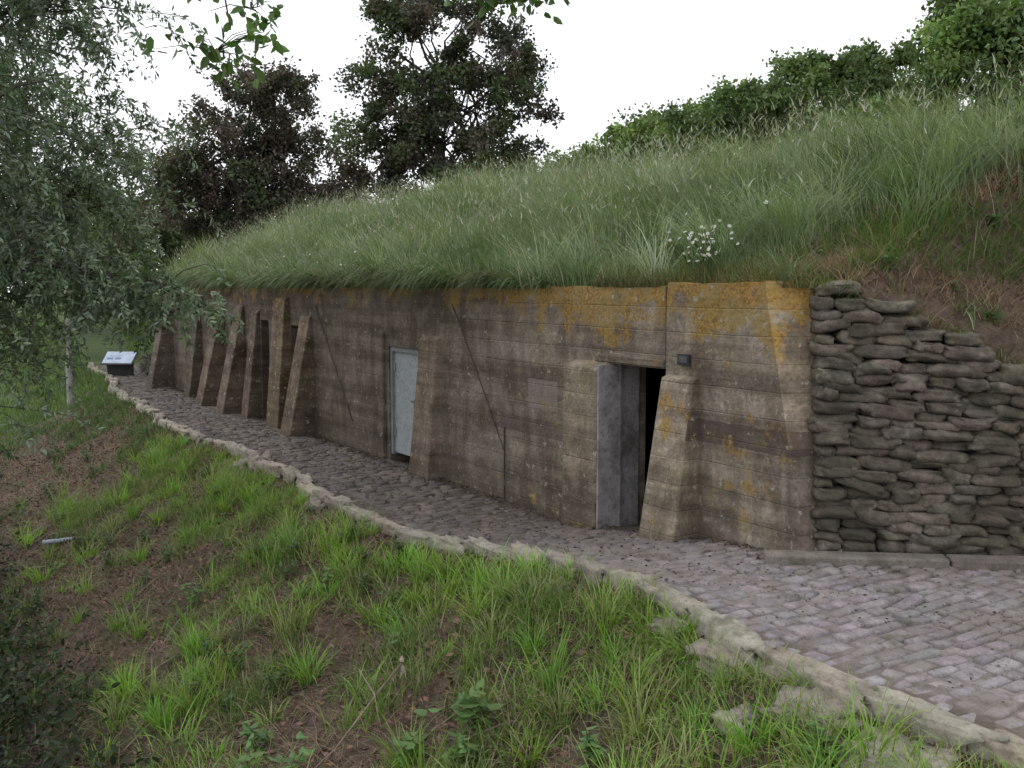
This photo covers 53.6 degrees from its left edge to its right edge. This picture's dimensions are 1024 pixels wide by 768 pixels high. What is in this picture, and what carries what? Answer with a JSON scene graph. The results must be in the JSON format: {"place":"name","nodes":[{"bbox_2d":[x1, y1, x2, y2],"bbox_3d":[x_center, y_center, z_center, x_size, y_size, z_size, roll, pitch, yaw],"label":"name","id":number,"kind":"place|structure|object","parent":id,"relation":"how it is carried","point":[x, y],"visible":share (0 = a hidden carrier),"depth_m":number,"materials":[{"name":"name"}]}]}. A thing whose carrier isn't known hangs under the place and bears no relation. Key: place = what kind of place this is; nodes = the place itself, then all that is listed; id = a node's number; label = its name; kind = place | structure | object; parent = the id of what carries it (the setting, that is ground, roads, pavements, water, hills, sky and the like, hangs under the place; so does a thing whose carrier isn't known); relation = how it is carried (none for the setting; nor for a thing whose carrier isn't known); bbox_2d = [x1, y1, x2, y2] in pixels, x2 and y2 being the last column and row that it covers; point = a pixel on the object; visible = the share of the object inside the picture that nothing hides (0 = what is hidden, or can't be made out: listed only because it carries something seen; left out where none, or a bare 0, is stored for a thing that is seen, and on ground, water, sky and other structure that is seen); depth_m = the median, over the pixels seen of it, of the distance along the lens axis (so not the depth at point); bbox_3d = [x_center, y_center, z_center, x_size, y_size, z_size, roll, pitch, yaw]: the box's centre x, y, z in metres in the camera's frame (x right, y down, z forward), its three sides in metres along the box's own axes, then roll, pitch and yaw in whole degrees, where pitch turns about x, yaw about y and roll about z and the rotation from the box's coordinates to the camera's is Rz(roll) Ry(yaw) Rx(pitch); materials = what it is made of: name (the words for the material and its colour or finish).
{"place":"outdoors","nodes":[
{"label":"outdoors","id":0,"kind":"place"},
{"bbox_2d":[0,0,999,295],"label":"sky","id":1,"kind":"structure","parent":0,"point":[610,56],"materials":[{"name":"white"}]},
{"bbox_2d":[0,153,1023,767],"bbox_3d":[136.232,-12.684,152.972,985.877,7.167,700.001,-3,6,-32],"label":"ground","id":2,"kind":"structure","parent":0,"point":[98,350],"depth_m":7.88,"materials":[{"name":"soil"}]},
{"bbox_2d":[42,537,76,552],"bbox_3d":[-5.749,2.339,13.293,0.738,0.738,0.076,-2,6,-17],"label":"metal pipe rail","id":3,"kind":"object","parent":2,"relation":"on","point":[48,542],"visible":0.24,"depth_m":13.18,"materials":[{"name":"metal"}]},
{"bbox_2d":[62,247,76,407],"bbox_3d":[-10.288,-1.327,23.581,0.276,3.979,0.160,0,6,0],"label":"tree trunk","id":4,"kind":"object","parent":2,"relation":"on","point":[69,381],"visible":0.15,"depth_m":23.63,"materials":[{"name":"plant"}]},
{"bbox_2d":[0,501,178,767],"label":"ivy undergrowth","id":5,"kind":"object","parent":2,"relation":"on","point":[75,740],"visible":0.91,"depth_m":8.33,"materials":[{"name":"green plant"}]},
{"bbox_2d":[100,352,136,375],"bbox_3d":[-10.100,-0.281,26.081,0.820,1.080,0.465,0,6,0],"label":"information sign","id":6,"kind":"object","parent":2,"relation":"on","point":[121,363],"visible":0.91,"depth_m":26.07,"materials":[{"name":"paint"}]},
{"bbox_2d":[0,0,243,461],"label":"willow tree","id":7,"kind":"object","parent":2,"relation":"on","point":[45,275],"visible":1,"depth_m":9.96,"materials":[{"name":"green plant"}]},
{"bbox_2d":[139,353,151,374],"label":"sandbag wall","id":8,"kind":"structure","parent":2,"relation":"on","point":[143,358],"depth_m":26.57,"materials":[{"name":"grey fabric"}]},
{"bbox_2d":[6,172,302,343],"bbox_3d":[-17.898,-5.947,40.099,21.053,8.664,16.029,1,6,14],"label":"background hedgerow","id":9,"kind":"object","parent":2,"relation":"on","point":[169,240],"visible":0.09,"depth_m":39.98,"materials":[{"name":"green plant"}]},
{"bbox_2d":[0,413,408,767],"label":"nettle plant","id":10,"kind":"object","parent":2,"relation":"on","point":[78,679],"visible":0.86,"depth_m":9.92,"materials":[{"name":"green plant"}]},
{"bbox_2d":[109,44,380,257],"bbox_3d":[-7.327,-5.684,29.750,8.993,8.264,5.108,0,6,0],"label":"hawthorn tree","id":11,"kind":"object","parent":2,"relation":"on","point":[250,172],"visible":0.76,"depth_m":28.94,"materials":[{"name":"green plant"}]},
{"bbox_2d":[138,0,569,91],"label":"oak tree","id":12,"kind":"object","parent":2,"relation":"on","point":[212,54],"visible":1,"depth_m":3.90,"materials":[{"name":"green plant"}]},
{"bbox_2d":[0,429,799,767],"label":"dead twigs","id":13,"kind":"object","parent":2,"relation":"on","point":[402,667],"visible":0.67,"depth_m":7.39,"materials":[{"name":"brown plant"}]},
{"bbox_2d":[319,0,564,203],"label":"dark plum tree","id":14,"kind":"object","parent":2,"relation":"on","point":[418,125],"visible":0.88,"depth_m":24.98,"materials":[{"name":"green plant"}]},
{"bbox_2d":[146,281,838,550],"bbox_3d":[-1.955,-0.250,16.194,3.588,2.694,19.663,-3,6,-32],"label":"concrete bunker","id":15,"kind":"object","parent":2,"relation":"on","point":[674,411],"visible":0.73,"depth_m":10.06},
{"bbox_2d":[390,347,417,455],"bbox_3d":[-1.337,0.245,13.017,0.110,1.418,0.846,-3,6,-32],"label":"steel door","id":16,"kind":"structure","parent":15,"relation":"in","point":[403,361],"depth_m":13.11,"materials":[{"name":"grey metal"}]},
{"bbox_2d":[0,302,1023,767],"bbox_3d":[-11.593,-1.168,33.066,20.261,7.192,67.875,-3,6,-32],"label":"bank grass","id":17,"kind":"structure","parent":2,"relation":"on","point":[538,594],"depth_m":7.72,"materials":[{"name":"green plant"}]},
{"bbox_2d":[179,566,844,767],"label":"broadleaf weed","id":18,"kind":"object","parent":2,"relation":"on","point":[475,706],"visible":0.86,"depth_m":5.98,"materials":[{"name":"green plant"}]},
{"bbox_2d":[87,362,1023,767],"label":"stone kerb","id":19,"kind":"structure","parent":2,"relation":"on","point":[737,636],"depth_m":5.85,"materials":[{"name":"grey stone"}]},
{"bbox_2d":[137,45,1023,375],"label":"tall grass mound","id":20,"kind":"object","parent":2,"relation":"on","point":[583,227],"depth_m":10.40,"materials":[{"name":"green plant"}]},
{"bbox_2d":[191,149,840,283],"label":"daisy flowers","id":21,"kind":"object","parent":20,"relation":"on","point":[708,260],"visible":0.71,"depth_m":8.22,"materials":[{"name":"white plant"}]},
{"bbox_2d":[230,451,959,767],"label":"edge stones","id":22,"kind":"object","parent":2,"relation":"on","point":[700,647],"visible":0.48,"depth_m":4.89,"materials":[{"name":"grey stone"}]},
{"bbox_2d":[540,84,736,179],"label":"distant trees","id":23,"kind":"object","parent":2,"relation":"on","point":[642,124],"visible":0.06,"depth_m":42.52,"materials":[{"name":"green plant"}]},
{"bbox_2d":[646,36,953,169],"bbox_3d":[10.070,-6.560,35.605,10.665,11.010,5.340,0,6,0],"label":"maple tree","id":24,"kind":"object","parent":2,"relation":"on","point":[801,74],"visible":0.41,"depth_m":34.41,"materials":[{"name":"green plant"}]},
{"bbox_2d":[763,549,1023,572],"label":"concrete sill","id":25,"kind":"structure","parent":2,"relation":"on","point":[883,560],"depth_m":7.15,"materials":[{"name":"grey concrete"}]},
{"bbox_2d":[806,211,1004,324],"bbox_3d":[4.397,-0.266,8.027,4.381,2.994,1.253,0,6,-5],"label":"bramble shoot","id":26,"kind":"object","parent":2,"relation":"on","point":[995,317],"visible":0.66,"depth_m":7.54,"materials":[{"name":"green plant"}]},
{"bbox_2d":[805,280,1023,556],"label":"sandbag wall","id":27,"kind":"structure","parent":2,"relation":"on","point":[925,457],"depth_m":7.26,"materials":[{"name":"grey fabric"}]},
{"bbox_2d":[811,0,1023,139],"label":"lime tree","id":28,"kind":"object","parent":2,"relation":"on","point":[962,33],"visible":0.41,"depth_m":22.15,"materials":[{"name":"green plant"}]},
{"bbox_2d":[944,37,1023,161],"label":"elder bush","id":29,"kind":"object","parent":2,"relation":"on","point":[1013,79],"visible":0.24,"depth_m":9.48,"materials":[{"name":"green plant"}]},
{"bbox_2d":[96,364,1023,728],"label":"paved path","id":30,"kind":"structure","parent":0,"point":[886,590],"depth_m":6.79,"materials":[{"name":"grey stone"}]}
]}

